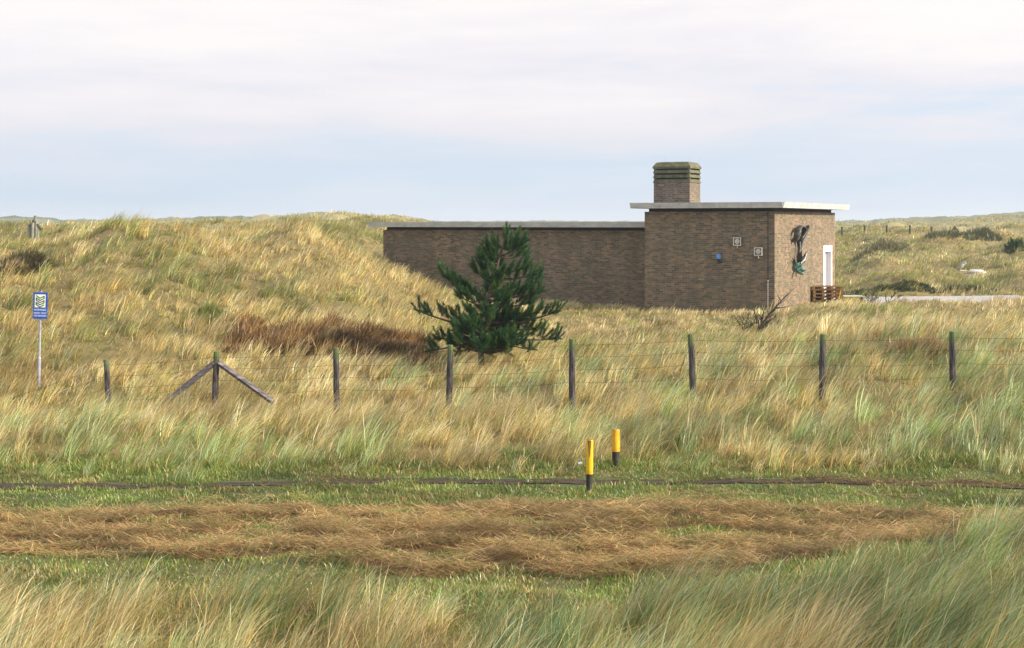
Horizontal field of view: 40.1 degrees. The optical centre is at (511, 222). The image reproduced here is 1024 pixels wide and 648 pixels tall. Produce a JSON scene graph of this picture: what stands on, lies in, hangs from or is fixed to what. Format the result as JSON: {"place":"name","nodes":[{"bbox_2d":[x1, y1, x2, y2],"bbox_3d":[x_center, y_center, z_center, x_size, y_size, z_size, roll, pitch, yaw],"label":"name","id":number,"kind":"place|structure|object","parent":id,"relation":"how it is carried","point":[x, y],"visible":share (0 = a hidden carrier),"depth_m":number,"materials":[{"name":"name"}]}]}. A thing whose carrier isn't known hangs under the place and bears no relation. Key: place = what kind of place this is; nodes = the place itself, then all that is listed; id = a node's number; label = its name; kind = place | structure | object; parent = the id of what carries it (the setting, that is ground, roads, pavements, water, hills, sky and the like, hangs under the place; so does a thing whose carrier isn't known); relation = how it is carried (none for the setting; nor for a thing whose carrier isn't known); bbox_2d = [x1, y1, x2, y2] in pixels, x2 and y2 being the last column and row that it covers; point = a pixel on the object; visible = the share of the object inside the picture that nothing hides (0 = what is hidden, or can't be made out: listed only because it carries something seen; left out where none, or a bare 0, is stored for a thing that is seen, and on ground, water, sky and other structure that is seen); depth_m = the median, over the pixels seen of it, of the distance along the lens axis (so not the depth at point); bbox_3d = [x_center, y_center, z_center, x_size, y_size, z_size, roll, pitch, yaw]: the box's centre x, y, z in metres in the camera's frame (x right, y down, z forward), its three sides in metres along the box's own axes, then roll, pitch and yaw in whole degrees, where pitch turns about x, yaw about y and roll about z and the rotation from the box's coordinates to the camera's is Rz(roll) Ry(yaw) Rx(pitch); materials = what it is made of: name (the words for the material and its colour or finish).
{"place":"outdoors","nodes":[
{"label":"outdoors","id":0,"kind":"place"},
{"bbox_2d":[0,208,1023,647],"bbox_3d":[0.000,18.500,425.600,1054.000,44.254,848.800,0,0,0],"label":"ground","id":1,"kind":"structure","parent":0,"point":[874,265],"depth_m":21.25,"materials":[{"name":"beige plant"}]},
{"bbox_2d":[0,259,36,275],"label":"scrub bush","id":2,"kind":"object","parent":1,"relation":"on","point":[27,270],"visible":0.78,"depth_m":42.89,"materials":[{"name":"brown plant"}]},
{"bbox_2d":[0,246,58,271],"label":"scrub bush","id":3,"kind":"object","parent":1,"relation":"on","point":[30,258],"visible":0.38,"depth_m":43.88,"materials":[{"name":"brown plant"}]},
{"bbox_2d":[27,216,41,238],"bbox_3d":[-20.383,0.210,59.897,0.585,0.980,0.388,0,0,28],"label":"weathered gatepost","id":4,"kind":"object","parent":1,"relation":"on","point":[33,226],"visible":0.92,"depth_m":59.85,"materials":[{"name":"grey wood"}]},
{"bbox_2d":[33,290,47,388],"bbox_3d":[-9.872,2.621,29.296,0.292,2.412,0.084,1,0,-6],"label":"blue sign","id":5,"kind":"object","parent":1,"relation":"on","point":[40,302],"visible":1,"depth_m":29.27,"materials":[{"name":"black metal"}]},
{"bbox_2d":[180,300,233,322],"bbox_3d":[-7.964,2.325,36.520,1.469,0.637,1.214,0,0,0],"label":"scrub bush","id":6,"kind":"object","parent":1,"relation":"on","point":[208,307],"visible":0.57,"depth_m":36.42,"materials":[{"name":"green plant"}]},
{"bbox_2d":[213,307,444,368],"bbox_3d":[-4.315,2.708,33.906,6.129,1.297,3.405,0,0,11],"label":"dead bracken","id":7,"kind":"object","parent":1,"relation":"on","point":[360,335],"visible":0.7,"depth_m":33.48,"materials":[{"name":"brown plant"}]},
{"bbox_2d":[410,221,565,364],"bbox_3d":[-0.562,1.598,32.022,3.699,3.338,2.717,0,0,0],"label":"pine tree","id":8,"kind":"object","parent":1,"relation":"on","point":[486,331],"visible":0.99,"depth_m":31.82,"materials":[{"name":"green plant"}]},
{"bbox_2d":[0,303,1023,481],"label":"marram grass","id":9,"kind":"structure","parent":1,"relation":"on","point":[355,424],"depth_m":23.19,"materials":[{"name":"beige plant"}]},
{"bbox_2d":[0,481,1023,647],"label":"foreground grass","id":10,"kind":"structure","parent":1,"relation":"on","point":[948,612],"depth_m":10.46,"materials":[{"name":"green plant"}]},
{"bbox_2d":[0,445,1023,641],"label":"lawn grass","id":11,"kind":"structure","parent":1,"relation":"on","point":[216,468],"depth_m":17.20,"materials":[{"name":"plant"}]},
{"bbox_2d":[0,458,1023,582],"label":"cut hay","id":12,"kind":"object","parent":1,"relation":"on","point":[635,506],"visible":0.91,"depth_m":15.00,"materials":[{"name":"brown plant"}]},
{"bbox_2d":[0,213,1023,292],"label":"dune grass","id":13,"kind":"structure","parent":1,"relation":"on","point":[1013,266],"depth_m":82.91,"materials":[{"name":"plant"}]},
{"bbox_2d":[0,331,1023,417],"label":"wire fence","id":14,"kind":"object","parent":1,"relation":"on","point":[215,364],"visible":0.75,"depth_m":25.45,"materials":[{"name":"grey metal"}]},
{"bbox_2d":[1,209,1023,229],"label":"distant dune grass","id":15,"kind":"structure","parent":1,"relation":"on","point":[418,220],"depth_m":172.68,"materials":[{"name":"green plant"}]},
{"bbox_2d":[586,439,592,491],"bbox_3d":[0.976,3.215,17.647,0.089,0.959,0.094,1,0,0],"label":"marker post","id":16,"kind":"object","parent":1,"relation":"on","point":[589,463],"visible":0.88,"depth_m":17.61,"materials":[{"name":"yellow paint"}]},
{"bbox_2d":[368,154,849,311],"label":"brick building","id":17,"kind":"structure","parent":1,"relation":"on","point":[682,246],"depth_m":54.69,"materials":[{"name":"brick"}]},
{"bbox_2d":[792,225,809,274],"bbox_3d":[11.253,1.081,54.537,0.412,1.941,1.568,0,0,27],"label":"wall sculpture","id":18,"kind":"object","parent":17,"relation":"attached to","point":[798,267],"depth_m":54.33,"materials":[{"name":"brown metal"}]},
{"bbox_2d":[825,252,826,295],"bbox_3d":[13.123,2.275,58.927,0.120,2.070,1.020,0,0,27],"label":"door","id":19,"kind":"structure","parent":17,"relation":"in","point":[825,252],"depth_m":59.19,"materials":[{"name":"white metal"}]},
{"bbox_2d":[612,428,619,467],"bbox_3d":[1.423,3.253,19.200,0.113,0.843,0.112,-1,0,0],"label":"marker post","id":20,"kind":"object","parent":1,"relation":"on","point":[615,444],"visible":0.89,"depth_m":19.16,"materials":[{"name":"yellow paint"}]},
{"bbox_2d":[731,308,760,331],"bbox_3d":[7.595,3.194,45.418,0.977,0.924,0.759,0,0,-36],"label":"bare shrub","id":21,"kind":"object","parent":1,"relation":"on","point":[747,323],"visible":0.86,"depth_m":45.39,"materials":[{"name":"brown plant"}]},
{"bbox_2d":[752,290,791,329],"bbox_3d":[8.553,2.807,45.613,1.448,1.452,0.662,0,0,-15],"label":"bare shrub","id":22,"kind":"object","parent":1,"relation":"on","point":[765,321],"visible":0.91,"depth_m":45.61,"materials":[{"name":"brown plant"}]},
{"bbox_2d":[845,247,892,266],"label":"scrub bush","id":23,"kind":"object","parent":1,"relation":"on","point":[866,251],"visible":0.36,"depth_m":79.89,"materials":[{"name":"green plant"}]},
{"bbox_2d":[857,287,884,302],"bbox_3d":[12.934,2.707,50.587,1.200,0.748,0.654,0,0,0],"label":"bare shrub","id":24,"kind":"object","parent":1,"relation":"on","point":[871,298],"visible":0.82,"depth_m":50.52,"materials":[{"name":"brown plant"}]},
{"bbox_2d":[843,279,932,294],"bbox_3d":[16.402,2.873,61.993,4.852,0.764,1.167,0,0,0],"label":"scrub bush","id":25,"kind":"object","parent":1,"relation":"on","point":[898,287],"visible":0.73,"depth_m":61.97,"materials":[{"name":"green plant"}]},
{"bbox_2d":[869,235,909,252],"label":"scrub bush","id":26,"kind":"object","parent":1,"relation":"on","point":[881,244],"visible":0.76,"depth_m":89.50,"materials":[{"name":"green plant"}]},
{"bbox_2d":[885,292,903,302],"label":"bare shrub","id":27,"kind":"object","parent":1,"relation":"on","point":[899,295],"visible":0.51,"depth_m":50.80,"materials":[{"name":"brown plant"}]},
{"bbox_2d":[841,225,958,236],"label":"fence","id":28,"kind":"object","parent":1,"relation":"on","point":[955,228],"visible":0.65,"depth_m":110.74,"materials":[{"name":"wood"}]},
{"bbox_2d":[869,333,958,359],"bbox_3d":[8.245,2.519,28.602,2.111,0.638,1.277,0,0,0],"label":"scrub bush","id":29,"kind":"object","parent":1,"relation":"on","point":[901,343],"visible":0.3,"depth_m":28.47,"materials":[{"name":"brown plant"}]},
{"bbox_2d":[825,295,1023,303],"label":"gravel yard","id":30,"kind":"structure","parent":1,"relation":"on","point":[945,298],"depth_m":59.72,"materials":[{"name":"grey gravel"}]},
{"bbox_2d":[812,297,842,300],"bbox_3d":[12.723,3.101,56.901,1.200,0.144,1.000,0,0,2],"label":"pallet","id":31,"kind":"object","parent":30,"relation":"on","point":[824,299],"visible":0.68,"depth_m":56.41,"materials":[{"name":"brown wood"}]},
{"bbox_2d":[812,293,842,296],"bbox_3d":[12.722,2.955,56.882,1.200,0.144,1.000,0,0,1],"label":"pallet","id":32,"kind":"object","parent":31,"relation":"on","point":[827,295],"visible":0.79,"depth_m":56.83,"materials":[{"name":"brown wood"}]},
{"bbox_2d":[812,290,842,293],"bbox_3d":[12.726,2.810,56.915,1.200,0.144,1.000,0,0,1],"label":"pallet","id":33,"kind":"object","parent":32,"relation":"on","point":[826,292],"visible":0.77,"depth_m":56.42,"materials":[{"name":"brown wood"}]},
{"bbox_2d":[812,285,841,289],"bbox_3d":[12.711,2.664,56.896,1.200,0.144,1.000,0,0,3],"label":"pallet","id":34,"kind":"object","parent":33,"relation":"on","point":[828,287],"visible":0.88,"depth_m":56.44,"materials":[{"name":"brown wood"}]},
{"bbox_2d":[918,225,1003,241],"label":"scrub bush","id":35,"kind":"object","parent":1,"relation":"on","point":[987,233],"visible":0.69,"depth_m":99.23,"materials":[{"name":"green plant"}]},
{"bbox_2d":[958,261,966,270],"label":"tilted pipe","id":36,"kind":"object","parent":1,"relation":"on","point":[962,265],"visible":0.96,"depth_m":77.94,"materials":[{"name":"white metal"}]},
{"bbox_2d":[915,282,1011,292],"bbox_3d":[19.993,2.901,62.219,4.390,0.567,1.290,0,0,0],"label":"scrub bush","id":37,"kind":"object","parent":1,"relation":"on","point":[923,285],"visible":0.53,"depth_m":62.08,"materials":[{"name":"green plant"}]},
{"bbox_2d":[967,270,985,273],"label":"concrete well","id":38,"kind":"object","parent":1,"relation":"on","point":[971,272],"visible":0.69,"depth_m":77.66,"materials":[{"name":"concrete"}]},
{"bbox_2d":[1004,237,1023,252],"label":"bush","id":39,"kind":"object","parent":1,"relation":"on","point":[1012,245],"visible":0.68,"depth_m":87.82,"materials":[{"name":"green plant"}]},
{"bbox_2d":[0,478,1023,489],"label":"path","id":40,"kind":"structure","parent":0,"point":[430,480],"depth_m":18.18,"materials":[{"name":"grey asphalt"}]},
{"bbox_2d":[0,0,1023,220],"label":"sky","id":41,"kind":"structure","parent":0,"point":[442,110],"materials":[{"name":"white"}]},
{"bbox_2d":[843,295,863,301],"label":"slab","id":42,"kind":"structure","parent":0,"point":[847,297],"depth_m":56.92,"materials":[{"name":"concrete"}]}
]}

